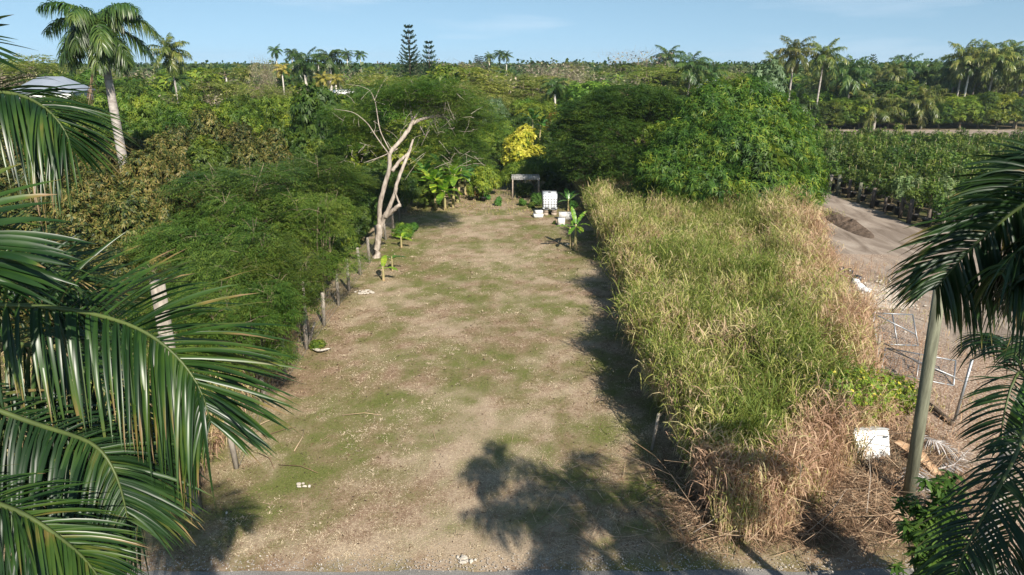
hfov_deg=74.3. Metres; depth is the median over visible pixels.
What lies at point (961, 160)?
potted shrub
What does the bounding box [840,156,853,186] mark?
potted shrub
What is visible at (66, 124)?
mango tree
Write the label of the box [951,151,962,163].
potted shrub
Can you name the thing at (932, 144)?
potted shrub
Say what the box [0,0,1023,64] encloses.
sky
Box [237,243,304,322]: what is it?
shrub
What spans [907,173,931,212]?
potted shrub
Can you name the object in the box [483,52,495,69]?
royal palm
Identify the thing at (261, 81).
palm tree
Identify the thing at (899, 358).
yard weeds
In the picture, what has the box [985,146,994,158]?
potted shrub
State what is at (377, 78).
airy tree
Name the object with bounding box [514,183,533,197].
bush
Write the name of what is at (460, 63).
twiggy tree
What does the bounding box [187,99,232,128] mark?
mango tree
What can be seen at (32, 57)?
airy tree
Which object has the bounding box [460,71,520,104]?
twiggy tree
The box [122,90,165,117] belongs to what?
mango tree
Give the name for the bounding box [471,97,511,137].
broadleaf tree
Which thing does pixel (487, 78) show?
airy tree
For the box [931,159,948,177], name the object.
potted shrub
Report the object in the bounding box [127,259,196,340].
bush
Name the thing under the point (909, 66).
coconut palm
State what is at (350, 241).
shrub
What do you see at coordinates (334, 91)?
shed
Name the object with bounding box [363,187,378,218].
shrub
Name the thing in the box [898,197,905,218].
wooden post
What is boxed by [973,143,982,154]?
potted shrub
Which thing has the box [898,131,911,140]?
potted shrub
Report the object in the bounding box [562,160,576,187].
broadleaf tree
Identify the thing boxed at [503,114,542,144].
broadleaf tree
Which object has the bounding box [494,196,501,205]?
bush
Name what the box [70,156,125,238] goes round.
orchard tree
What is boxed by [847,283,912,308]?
rubble heap
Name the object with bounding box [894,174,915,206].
potted shrub
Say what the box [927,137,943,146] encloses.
potted shrub
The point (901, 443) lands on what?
palm sheath
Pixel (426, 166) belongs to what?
banana plant
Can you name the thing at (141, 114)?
mango tree
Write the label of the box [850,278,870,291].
rubbish bag
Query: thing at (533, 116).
palm tree
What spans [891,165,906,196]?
potted shrub
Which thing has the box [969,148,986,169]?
potted shrub
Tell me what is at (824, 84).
coconut palm
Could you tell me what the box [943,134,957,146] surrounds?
potted shrub
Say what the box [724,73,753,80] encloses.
airy tree
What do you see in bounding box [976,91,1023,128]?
mango tree
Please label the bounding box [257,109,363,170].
broadleaf tree
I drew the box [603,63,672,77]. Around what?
twiggy tree
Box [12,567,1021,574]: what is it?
road
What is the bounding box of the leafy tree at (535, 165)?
[500,154,563,190]
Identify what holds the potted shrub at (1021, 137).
on the ground at (928, 126)
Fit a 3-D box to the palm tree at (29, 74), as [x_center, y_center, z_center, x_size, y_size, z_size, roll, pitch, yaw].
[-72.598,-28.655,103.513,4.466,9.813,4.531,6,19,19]
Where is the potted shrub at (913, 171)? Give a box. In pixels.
[907,166,917,176]
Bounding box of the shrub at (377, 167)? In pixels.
[358,156,396,197]
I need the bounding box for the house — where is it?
[12,76,95,99]
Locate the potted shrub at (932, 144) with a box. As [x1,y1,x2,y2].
[929,141,939,147]
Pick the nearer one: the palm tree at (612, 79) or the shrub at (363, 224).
the shrub at (363, 224)
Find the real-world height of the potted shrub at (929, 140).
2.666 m
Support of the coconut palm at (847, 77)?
on the ground at (928, 126)
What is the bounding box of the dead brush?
[623,406,1019,574]
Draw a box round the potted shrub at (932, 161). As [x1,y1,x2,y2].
[923,159,936,172]
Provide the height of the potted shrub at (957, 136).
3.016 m
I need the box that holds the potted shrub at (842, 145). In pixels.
[834,139,849,155]
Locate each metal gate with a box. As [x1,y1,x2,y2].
[874,312,918,345]
[881,347,956,385]
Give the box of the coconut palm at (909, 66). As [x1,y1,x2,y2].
[887,53,927,84]
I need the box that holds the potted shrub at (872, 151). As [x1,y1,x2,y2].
[865,146,880,160]
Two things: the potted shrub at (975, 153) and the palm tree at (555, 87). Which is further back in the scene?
the palm tree at (555, 87)
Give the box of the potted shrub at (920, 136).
[913,132,924,139]
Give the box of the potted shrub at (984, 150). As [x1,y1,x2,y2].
[975,148,989,164]
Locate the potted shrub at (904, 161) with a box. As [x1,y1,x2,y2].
[898,159,911,175]
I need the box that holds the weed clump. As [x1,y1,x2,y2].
[308,338,326,349]
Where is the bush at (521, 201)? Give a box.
[518,198,526,204]
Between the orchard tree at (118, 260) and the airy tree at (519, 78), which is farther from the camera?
the airy tree at (519, 78)
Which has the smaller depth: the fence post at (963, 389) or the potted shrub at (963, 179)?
the fence post at (963, 389)
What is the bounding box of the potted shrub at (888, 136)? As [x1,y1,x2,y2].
[882,132,896,140]
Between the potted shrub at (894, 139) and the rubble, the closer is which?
the rubble
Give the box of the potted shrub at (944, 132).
[941,129,954,139]
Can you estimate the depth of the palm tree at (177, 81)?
85.87 m
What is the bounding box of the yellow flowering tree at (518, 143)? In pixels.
[500,123,545,182]
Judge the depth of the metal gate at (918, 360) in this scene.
22.88 m
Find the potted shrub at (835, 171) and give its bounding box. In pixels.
[825,160,841,189]
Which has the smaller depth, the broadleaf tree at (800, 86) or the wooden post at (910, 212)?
the wooden post at (910, 212)
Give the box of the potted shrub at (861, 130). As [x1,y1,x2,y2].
[857,127,871,134]
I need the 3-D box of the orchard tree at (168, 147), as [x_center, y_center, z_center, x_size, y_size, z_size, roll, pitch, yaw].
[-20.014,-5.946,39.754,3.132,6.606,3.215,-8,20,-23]
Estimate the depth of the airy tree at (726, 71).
120.30 m
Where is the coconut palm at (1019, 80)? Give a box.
[1004,57,1023,127]
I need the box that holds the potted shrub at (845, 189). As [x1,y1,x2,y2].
[839,164,856,193]
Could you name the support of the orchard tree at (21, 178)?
on the ground at (928, 126)
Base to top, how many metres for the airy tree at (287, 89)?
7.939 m
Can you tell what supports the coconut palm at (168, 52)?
on the ground at (928, 126)
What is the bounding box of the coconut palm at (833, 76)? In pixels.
[826,63,851,89]
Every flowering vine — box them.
[800,349,900,423]
[846,361,906,419]
[876,374,935,422]
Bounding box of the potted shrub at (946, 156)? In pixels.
[937,150,953,166]
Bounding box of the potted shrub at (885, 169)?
[871,159,895,198]
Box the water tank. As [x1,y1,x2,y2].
[542,191,556,208]
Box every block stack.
[543,208,547,215]
[551,208,556,215]
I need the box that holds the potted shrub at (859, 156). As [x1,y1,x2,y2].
[852,149,864,176]
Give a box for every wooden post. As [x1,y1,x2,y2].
[828,175,832,190]
[835,175,841,194]
[846,179,851,197]
[856,182,862,202]
[870,188,876,207]
[882,197,887,212]
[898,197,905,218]
[906,199,914,223]
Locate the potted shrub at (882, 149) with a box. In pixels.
[876,143,891,160]
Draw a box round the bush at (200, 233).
[179,221,241,291]
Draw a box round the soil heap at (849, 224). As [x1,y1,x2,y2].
[821,211,873,237]
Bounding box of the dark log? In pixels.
[916,397,953,425]
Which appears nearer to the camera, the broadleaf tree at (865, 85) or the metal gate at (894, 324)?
the metal gate at (894, 324)
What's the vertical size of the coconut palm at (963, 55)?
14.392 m
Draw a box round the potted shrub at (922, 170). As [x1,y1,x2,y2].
[917,162,934,181]
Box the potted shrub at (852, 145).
[844,132,856,155]
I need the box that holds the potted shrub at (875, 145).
[866,138,882,157]
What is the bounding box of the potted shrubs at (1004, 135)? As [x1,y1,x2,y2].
[874,129,1022,142]
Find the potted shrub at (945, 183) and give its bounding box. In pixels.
[935,176,956,221]
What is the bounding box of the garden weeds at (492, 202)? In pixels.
[407,180,584,215]
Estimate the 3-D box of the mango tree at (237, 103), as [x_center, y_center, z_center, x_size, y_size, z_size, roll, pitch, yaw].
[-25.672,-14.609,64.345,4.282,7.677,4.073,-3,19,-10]
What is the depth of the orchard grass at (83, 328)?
23.50 m
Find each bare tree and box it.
[249,55,277,96]
[249,55,280,92]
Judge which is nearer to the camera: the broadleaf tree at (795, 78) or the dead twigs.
the dead twigs
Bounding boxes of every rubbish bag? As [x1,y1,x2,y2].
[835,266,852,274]
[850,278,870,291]
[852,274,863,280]
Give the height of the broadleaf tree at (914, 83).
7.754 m
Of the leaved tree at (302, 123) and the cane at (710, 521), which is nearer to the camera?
the cane at (710, 521)
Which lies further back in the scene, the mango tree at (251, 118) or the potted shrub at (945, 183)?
the mango tree at (251, 118)
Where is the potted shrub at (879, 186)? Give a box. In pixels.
[868,173,888,205]
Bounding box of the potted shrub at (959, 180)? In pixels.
[941,167,965,188]
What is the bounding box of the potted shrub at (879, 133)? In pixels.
[875,128,884,135]
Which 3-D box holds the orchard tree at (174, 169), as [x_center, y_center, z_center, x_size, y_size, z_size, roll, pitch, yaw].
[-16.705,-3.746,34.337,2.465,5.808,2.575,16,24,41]
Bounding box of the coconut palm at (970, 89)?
[962,64,992,123]
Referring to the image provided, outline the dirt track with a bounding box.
[815,130,1023,567]
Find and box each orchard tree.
[0,125,21,142]
[0,138,24,167]
[0,163,16,197]
[0,193,51,231]
[0,250,53,354]
[8,156,74,205]
[23,228,83,331]
[40,180,116,254]
[44,146,96,181]
[61,125,105,162]
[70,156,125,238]
[74,238,133,319]
[98,185,157,263]
[102,136,144,179]
[111,147,168,240]
[121,118,160,149]
[132,257,176,338]
[143,130,187,183]
[147,195,196,265]
[151,156,208,232]
[162,123,201,151]
[185,108,223,144]
[185,134,236,208]
[218,119,258,155]
[226,141,268,204]
[255,126,290,163]
[267,145,299,182]
[288,131,318,193]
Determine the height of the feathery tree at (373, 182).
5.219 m
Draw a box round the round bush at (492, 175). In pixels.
[470,163,502,191]
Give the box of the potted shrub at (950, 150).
[942,148,955,160]
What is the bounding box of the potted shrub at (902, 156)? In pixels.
[886,149,903,166]
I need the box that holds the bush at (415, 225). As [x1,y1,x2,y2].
[408,222,418,232]
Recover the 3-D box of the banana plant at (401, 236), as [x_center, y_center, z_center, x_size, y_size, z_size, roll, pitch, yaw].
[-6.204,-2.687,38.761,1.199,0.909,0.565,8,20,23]
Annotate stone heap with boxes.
[296,482,310,487]
[354,289,374,294]
[456,555,476,563]
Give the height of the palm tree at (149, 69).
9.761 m
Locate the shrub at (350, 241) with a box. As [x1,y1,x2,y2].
[311,204,360,255]
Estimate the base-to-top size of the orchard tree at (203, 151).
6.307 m
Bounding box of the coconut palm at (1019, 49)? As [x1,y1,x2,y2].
[994,39,1023,66]
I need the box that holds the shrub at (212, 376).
[190,363,238,401]
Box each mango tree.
[46,109,70,131]
[50,92,90,104]
[68,102,112,145]
[86,92,132,114]
[108,103,165,136]
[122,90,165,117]
[150,100,197,132]
[174,88,214,114]
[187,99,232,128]
[222,92,258,113]
[224,103,265,137]
[256,95,292,119]
[260,107,291,132]
[291,93,305,113]
[628,72,833,209]
[802,106,827,125]
[809,100,848,128]
[827,97,863,127]
[847,98,884,128]
[876,103,903,127]
[891,102,919,128]
[915,108,944,124]
[926,99,965,127]
[940,94,984,128]
[958,91,1003,128]
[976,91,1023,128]
[993,94,1023,128]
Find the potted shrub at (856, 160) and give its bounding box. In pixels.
[850,149,869,190]
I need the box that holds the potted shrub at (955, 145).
[947,142,961,168]
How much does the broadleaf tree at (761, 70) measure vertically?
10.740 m
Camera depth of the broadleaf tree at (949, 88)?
130.80 m
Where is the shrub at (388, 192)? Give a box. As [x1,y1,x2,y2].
[365,171,391,204]
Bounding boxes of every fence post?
[874,334,881,364]
[953,359,973,421]
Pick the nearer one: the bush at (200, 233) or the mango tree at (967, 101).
the bush at (200, 233)
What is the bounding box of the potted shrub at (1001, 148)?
[993,145,1005,153]
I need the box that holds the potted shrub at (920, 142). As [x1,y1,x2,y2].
[910,138,926,150]
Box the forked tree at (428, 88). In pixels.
[308,71,517,258]
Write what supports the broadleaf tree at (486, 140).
on the ground at (928, 126)
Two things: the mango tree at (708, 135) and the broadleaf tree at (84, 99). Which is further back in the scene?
the broadleaf tree at (84, 99)
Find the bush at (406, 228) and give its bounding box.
[390,222,413,237]
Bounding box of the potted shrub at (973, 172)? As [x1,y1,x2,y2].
[962,166,978,195]
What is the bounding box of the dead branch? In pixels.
[302,288,309,332]
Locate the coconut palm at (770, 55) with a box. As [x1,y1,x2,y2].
[759,49,788,75]
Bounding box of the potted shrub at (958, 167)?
[942,166,963,183]
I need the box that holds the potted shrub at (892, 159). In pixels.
[882,143,901,166]
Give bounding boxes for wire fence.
[224,194,411,469]
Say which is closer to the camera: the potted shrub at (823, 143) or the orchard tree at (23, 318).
the orchard tree at (23, 318)
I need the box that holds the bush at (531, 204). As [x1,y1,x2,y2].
[528,201,534,207]
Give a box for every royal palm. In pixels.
[36,0,160,181]
[267,44,282,63]
[273,64,291,92]
[284,48,298,69]
[285,48,324,84]
[312,71,331,87]
[313,49,347,90]
[326,74,344,93]
[341,48,353,62]
[353,50,367,61]
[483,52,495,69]
[494,50,504,72]
[500,51,513,69]
[894,55,904,60]
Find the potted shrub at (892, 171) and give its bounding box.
[884,163,902,193]
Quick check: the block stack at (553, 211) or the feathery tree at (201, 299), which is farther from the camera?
the block stack at (553, 211)
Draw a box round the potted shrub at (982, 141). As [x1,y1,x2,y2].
[974,136,989,146]
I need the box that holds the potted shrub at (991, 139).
[986,134,1002,143]
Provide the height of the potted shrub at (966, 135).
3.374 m
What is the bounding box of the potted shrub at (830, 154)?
[823,146,839,180]
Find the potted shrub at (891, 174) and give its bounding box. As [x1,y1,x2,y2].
[881,169,898,202]
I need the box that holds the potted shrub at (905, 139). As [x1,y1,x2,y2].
[900,133,911,142]
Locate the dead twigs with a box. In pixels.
[835,432,950,483]
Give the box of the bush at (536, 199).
[530,192,541,205]
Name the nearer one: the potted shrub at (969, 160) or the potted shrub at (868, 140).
the potted shrub at (969, 160)
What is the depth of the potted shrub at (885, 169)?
52.25 m
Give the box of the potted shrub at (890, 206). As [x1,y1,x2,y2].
[882,176,896,210]
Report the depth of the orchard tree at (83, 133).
44.91 m
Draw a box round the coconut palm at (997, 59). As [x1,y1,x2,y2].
[968,39,1023,125]
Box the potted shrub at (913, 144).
[905,141,919,153]
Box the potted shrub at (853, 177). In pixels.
[843,165,862,196]
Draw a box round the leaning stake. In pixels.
[650,413,659,449]
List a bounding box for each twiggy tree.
[0,68,63,89]
[57,64,159,84]
[158,91,254,107]
[307,68,363,88]
[414,57,491,74]
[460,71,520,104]
[514,58,600,92]
[522,61,587,92]
[538,69,594,86]
[555,71,645,91]
[602,46,672,66]
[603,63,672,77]
[712,63,751,82]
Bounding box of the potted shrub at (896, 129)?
[892,123,904,134]
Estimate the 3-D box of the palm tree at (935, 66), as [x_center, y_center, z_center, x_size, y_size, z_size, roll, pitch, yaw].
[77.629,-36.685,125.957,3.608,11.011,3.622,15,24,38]
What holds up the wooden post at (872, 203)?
on the ground at (928, 126)
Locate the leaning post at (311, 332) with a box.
[308,322,315,343]
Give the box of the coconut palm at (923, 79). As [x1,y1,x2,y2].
[908,58,947,86]
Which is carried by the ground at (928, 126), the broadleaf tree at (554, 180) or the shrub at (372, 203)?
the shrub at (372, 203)
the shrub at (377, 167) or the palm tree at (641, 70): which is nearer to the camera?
the shrub at (377, 167)
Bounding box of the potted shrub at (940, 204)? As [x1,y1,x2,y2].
[930,196,957,224]
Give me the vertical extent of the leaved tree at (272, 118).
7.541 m
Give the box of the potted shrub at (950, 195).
[945,194,971,221]
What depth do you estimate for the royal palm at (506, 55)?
153.02 m
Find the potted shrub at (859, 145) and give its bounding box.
[851,140,863,149]
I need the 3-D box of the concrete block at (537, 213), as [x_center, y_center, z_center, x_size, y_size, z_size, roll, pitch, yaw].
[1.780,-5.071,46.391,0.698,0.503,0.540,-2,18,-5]
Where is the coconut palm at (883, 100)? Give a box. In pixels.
[848,86,908,129]
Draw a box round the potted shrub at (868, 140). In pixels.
[859,135,872,146]
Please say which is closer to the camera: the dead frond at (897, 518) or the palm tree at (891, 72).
the dead frond at (897, 518)
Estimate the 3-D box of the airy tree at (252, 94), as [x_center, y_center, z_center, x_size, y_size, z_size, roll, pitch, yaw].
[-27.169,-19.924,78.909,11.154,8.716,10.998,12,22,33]
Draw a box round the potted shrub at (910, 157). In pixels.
[903,150,923,171]
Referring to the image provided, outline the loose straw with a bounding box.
[247,241,729,573]
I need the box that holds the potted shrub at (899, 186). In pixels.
[891,170,914,214]
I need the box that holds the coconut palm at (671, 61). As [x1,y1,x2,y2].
[651,45,685,67]
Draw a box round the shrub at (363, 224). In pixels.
[332,186,373,247]
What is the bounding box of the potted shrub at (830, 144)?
[825,138,838,150]
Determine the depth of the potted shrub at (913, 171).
54.34 m
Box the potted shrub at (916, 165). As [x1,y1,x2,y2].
[907,155,925,172]
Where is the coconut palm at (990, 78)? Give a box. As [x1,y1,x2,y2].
[981,47,1013,93]
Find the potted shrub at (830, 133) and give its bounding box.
[823,130,834,140]
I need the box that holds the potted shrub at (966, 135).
[956,127,969,143]
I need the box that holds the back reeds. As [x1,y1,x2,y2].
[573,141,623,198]
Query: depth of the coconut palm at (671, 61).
141.49 m
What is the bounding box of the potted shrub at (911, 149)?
[901,147,917,159]
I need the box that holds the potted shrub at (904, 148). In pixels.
[898,142,910,152]
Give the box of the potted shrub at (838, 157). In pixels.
[833,152,846,183]
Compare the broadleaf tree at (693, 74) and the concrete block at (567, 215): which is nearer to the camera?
the concrete block at (567, 215)
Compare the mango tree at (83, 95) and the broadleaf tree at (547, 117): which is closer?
the mango tree at (83, 95)
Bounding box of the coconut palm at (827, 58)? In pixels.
[803,38,849,127]
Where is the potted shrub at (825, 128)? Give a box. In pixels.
[819,123,829,150]
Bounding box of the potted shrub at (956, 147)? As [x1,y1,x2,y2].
[951,144,960,152]
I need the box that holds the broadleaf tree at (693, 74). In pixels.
[671,51,714,94]
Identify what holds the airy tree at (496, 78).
on the ground at (928, 126)
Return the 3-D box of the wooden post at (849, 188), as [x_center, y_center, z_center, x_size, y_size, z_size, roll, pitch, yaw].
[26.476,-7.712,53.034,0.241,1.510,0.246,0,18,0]
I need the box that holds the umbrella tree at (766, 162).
[737,140,797,181]
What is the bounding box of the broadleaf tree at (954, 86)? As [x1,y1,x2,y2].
[930,56,984,95]
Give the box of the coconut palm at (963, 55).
[938,39,992,124]
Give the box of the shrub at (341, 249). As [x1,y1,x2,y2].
[311,209,348,268]
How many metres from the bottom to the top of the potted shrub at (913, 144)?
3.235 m
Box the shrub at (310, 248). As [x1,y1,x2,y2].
[292,245,324,307]
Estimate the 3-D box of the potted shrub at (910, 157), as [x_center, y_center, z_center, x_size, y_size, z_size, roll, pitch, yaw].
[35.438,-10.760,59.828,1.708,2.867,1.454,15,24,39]
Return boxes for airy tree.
[0,58,68,89]
[1,53,80,74]
[66,68,143,77]
[159,96,185,105]
[177,66,261,106]
[221,78,292,103]
[259,85,317,98]
[340,65,397,89]
[341,72,417,108]
[388,77,499,113]
[420,109,482,128]
[436,66,512,125]
[447,67,514,116]
[475,94,561,116]
[481,69,513,93]
[488,73,557,111]
[502,80,558,114]
[515,74,573,104]
[579,71,625,83]
[612,70,669,93]
[625,64,708,98]
[673,65,732,89]
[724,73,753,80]
[934,92,981,124]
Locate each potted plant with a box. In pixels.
[465,184,474,200]
[474,176,492,201]
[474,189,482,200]
[483,193,490,200]
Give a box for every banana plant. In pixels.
[376,255,397,280]
[386,255,405,270]
[394,232,411,247]
[411,153,478,204]
[417,156,474,209]
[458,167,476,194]
[555,206,589,250]
[558,188,580,210]
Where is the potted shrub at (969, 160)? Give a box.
[960,158,982,173]
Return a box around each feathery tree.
[98,247,176,266]
[108,262,224,330]
[117,192,270,282]
[133,281,284,390]
[154,161,354,259]
[170,217,302,335]
[189,271,312,406]
[214,231,331,369]
[229,148,372,230]
[266,189,372,305]
[295,159,382,206]
[535,80,682,191]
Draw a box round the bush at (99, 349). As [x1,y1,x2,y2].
[80,318,147,396]
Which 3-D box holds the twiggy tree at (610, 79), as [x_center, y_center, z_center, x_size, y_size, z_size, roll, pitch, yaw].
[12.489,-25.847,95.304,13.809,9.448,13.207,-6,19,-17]
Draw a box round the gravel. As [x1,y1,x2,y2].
[132,543,1015,571]
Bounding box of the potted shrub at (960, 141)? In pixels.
[949,139,964,146]
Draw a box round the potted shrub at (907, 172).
[897,169,916,200]
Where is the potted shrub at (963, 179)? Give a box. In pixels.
[953,177,970,196]
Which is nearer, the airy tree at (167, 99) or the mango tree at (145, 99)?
the mango tree at (145, 99)
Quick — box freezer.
[850,426,889,462]
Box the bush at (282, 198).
[254,183,306,216]
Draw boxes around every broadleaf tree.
[27,70,95,87]
[38,91,95,115]
[68,69,104,86]
[92,81,148,103]
[103,75,174,100]
[145,67,166,85]
[152,67,243,105]
[239,96,297,113]
[254,69,300,95]
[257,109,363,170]
[270,79,328,94]
[301,84,386,106]
[311,134,352,182]
[315,71,357,88]
[345,102,406,161]
[348,127,367,164]
[354,172,376,219]
[360,114,458,190]
[374,101,429,124]
[385,171,420,212]
[403,119,455,156]
[409,61,488,109]
[413,177,441,206]
[422,108,468,145]
[437,169,461,192]
[450,130,491,166]
[469,121,515,163]
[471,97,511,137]
[484,165,504,172]
[489,74,529,111]
[493,134,509,162]
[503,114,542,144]
[509,97,545,127]
[514,100,557,141]
[534,130,564,157]
[540,80,616,113]
[542,169,566,190]
[543,111,567,136]
[546,102,608,149]
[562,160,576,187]
[578,101,660,170]
[590,71,630,94]
[598,63,643,78]
[601,118,646,176]
[631,64,691,99]
[671,51,714,94]
[725,70,746,80]
[748,59,788,95]
[778,79,797,98]
[785,73,809,82]
[794,76,838,95]
[807,89,844,109]
[833,82,879,91]
[849,80,934,125]
[900,78,947,103]
[919,76,950,92]
[930,56,984,95]
[947,79,1017,96]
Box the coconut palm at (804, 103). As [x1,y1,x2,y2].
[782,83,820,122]
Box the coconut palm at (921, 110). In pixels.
[895,84,947,129]
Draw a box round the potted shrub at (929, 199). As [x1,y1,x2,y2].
[920,180,945,226]
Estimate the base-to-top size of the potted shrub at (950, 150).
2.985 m
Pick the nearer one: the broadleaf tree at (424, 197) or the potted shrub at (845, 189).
the broadleaf tree at (424, 197)
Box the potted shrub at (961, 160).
[952,154,971,172]
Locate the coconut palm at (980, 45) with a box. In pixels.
[965,40,1002,53]
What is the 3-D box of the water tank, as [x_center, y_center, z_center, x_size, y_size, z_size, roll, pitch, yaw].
[2.620,-6.111,47.056,1.007,1.116,1.197,0,18,0]
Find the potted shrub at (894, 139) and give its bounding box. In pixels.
[887,134,899,144]
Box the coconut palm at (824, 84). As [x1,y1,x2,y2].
[797,71,837,95]
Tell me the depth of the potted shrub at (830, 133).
75.59 m
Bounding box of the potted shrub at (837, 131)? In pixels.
[829,127,842,140]
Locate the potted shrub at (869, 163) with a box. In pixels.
[862,152,884,193]
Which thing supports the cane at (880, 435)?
on the dead brush
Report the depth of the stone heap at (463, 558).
14.23 m
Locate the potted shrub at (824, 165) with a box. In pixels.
[817,155,828,183]
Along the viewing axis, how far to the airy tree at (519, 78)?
99.88 m
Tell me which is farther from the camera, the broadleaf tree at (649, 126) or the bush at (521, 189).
the broadleaf tree at (649, 126)
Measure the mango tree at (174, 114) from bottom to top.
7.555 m
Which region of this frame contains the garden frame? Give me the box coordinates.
[512,174,539,199]
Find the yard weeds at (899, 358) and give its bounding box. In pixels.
[834,255,1023,480]
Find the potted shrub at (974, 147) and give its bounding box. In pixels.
[964,143,976,154]
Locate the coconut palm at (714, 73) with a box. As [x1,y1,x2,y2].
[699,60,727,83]
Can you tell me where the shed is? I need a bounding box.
[329,89,353,94]
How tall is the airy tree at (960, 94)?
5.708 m
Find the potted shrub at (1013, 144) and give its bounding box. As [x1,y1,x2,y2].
[1003,142,1021,152]
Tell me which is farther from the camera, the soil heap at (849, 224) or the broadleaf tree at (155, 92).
the broadleaf tree at (155, 92)
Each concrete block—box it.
[532,210,542,217]
[557,217,564,224]
[559,212,574,219]
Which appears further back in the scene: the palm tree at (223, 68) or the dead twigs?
the palm tree at (223, 68)
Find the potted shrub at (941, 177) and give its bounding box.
[933,173,956,209]
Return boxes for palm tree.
[0,14,304,574]
[15,68,38,83]
[140,66,157,78]
[163,73,194,95]
[184,63,199,70]
[214,64,235,80]
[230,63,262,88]
[250,74,273,93]
[270,68,293,88]
[368,67,385,75]
[459,62,477,67]
[520,109,550,139]
[540,77,569,109]
[549,66,566,75]
[563,61,588,82]
[582,77,609,85]
[596,75,617,84]
[635,65,657,83]
[878,138,1023,378]
[879,61,907,82]
[904,332,1023,574]
[922,60,942,74]
[956,62,984,125]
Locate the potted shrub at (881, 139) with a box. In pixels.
[878,137,888,144]
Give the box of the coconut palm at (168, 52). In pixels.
[146,32,192,102]
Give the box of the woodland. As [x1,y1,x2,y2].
[0,56,1023,94]
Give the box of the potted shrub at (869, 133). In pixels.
[864,129,877,139]
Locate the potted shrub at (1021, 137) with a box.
[1010,128,1023,141]
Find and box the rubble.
[844,274,928,332]
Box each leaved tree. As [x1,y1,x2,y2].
[263,105,294,156]
[286,82,347,152]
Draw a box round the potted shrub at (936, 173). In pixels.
[925,157,951,181]
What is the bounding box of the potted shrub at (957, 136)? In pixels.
[953,134,962,140]
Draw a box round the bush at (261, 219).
[223,199,276,245]
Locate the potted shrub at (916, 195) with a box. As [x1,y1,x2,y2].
[903,182,927,220]
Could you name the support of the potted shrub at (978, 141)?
on the ground at (928, 126)
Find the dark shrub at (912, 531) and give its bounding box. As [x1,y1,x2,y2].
[885,469,997,574]
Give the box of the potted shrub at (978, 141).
[970,135,987,148]
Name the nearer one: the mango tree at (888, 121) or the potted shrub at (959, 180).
the potted shrub at (959, 180)
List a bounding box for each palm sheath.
[312,348,331,351]
[893,440,940,474]
[898,449,934,477]
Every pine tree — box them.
[396,24,425,92]
[418,41,438,79]
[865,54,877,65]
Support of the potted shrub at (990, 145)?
on the ground at (928, 126)
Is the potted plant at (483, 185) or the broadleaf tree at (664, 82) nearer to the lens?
the potted plant at (483, 185)
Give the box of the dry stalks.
[700,386,878,541]
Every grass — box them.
[0,284,331,544]
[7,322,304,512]
[570,172,908,521]
[815,206,845,216]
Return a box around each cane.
[694,498,748,531]
[807,488,846,531]
[858,432,925,456]
[866,449,870,512]
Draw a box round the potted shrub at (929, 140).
[921,135,931,143]
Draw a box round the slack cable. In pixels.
[882,341,963,381]
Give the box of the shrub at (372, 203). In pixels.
[354,186,377,230]
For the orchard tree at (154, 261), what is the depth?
23.45 m
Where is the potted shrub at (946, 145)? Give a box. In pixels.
[939,140,951,149]
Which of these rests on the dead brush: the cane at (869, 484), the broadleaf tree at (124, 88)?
the cane at (869, 484)
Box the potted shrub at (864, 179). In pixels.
[854,170,873,200]
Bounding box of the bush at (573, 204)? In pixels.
[567,198,578,207]
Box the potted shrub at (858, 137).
[854,132,865,143]
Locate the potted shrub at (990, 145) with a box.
[983,141,998,150]
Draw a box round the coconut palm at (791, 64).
[771,35,820,100]
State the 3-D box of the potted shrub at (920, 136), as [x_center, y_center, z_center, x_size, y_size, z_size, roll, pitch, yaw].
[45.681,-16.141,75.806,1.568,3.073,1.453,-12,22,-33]
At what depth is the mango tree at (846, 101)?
108.89 m
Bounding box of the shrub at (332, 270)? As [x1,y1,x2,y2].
[279,221,335,282]
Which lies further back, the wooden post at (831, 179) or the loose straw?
the wooden post at (831, 179)
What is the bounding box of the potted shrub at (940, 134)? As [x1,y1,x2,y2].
[930,129,945,144]
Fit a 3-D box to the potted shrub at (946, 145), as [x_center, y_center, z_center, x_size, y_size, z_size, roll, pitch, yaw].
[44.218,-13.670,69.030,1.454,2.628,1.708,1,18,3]
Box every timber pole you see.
[149,279,202,514]
[902,281,942,503]
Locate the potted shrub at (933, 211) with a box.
[923,175,951,217]
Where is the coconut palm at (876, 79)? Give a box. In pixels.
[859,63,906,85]
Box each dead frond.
[881,500,903,540]
[900,467,935,501]
[910,432,964,459]
[938,448,972,472]
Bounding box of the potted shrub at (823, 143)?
[815,132,825,150]
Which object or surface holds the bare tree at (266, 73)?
on the ground at (928, 126)
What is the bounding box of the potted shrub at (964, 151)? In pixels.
[956,142,973,159]
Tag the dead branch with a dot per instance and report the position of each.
(308, 326)
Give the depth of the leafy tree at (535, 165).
54.95 m
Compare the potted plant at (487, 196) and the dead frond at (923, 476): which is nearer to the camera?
the dead frond at (923, 476)
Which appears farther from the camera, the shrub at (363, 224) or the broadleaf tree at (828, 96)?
the broadleaf tree at (828, 96)
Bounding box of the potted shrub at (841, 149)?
[834,146,844,176]
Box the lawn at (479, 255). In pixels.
[3,187,952,571]
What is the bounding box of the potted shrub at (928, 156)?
[918,144,938,173]
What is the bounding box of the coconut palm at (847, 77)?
[827,54,874,125]
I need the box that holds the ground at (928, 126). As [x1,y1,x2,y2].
[0,120,1023,547]
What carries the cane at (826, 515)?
on the dead brush
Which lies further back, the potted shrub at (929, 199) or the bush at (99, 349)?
the potted shrub at (929, 199)
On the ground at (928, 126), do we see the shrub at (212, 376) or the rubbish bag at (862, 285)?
the shrub at (212, 376)

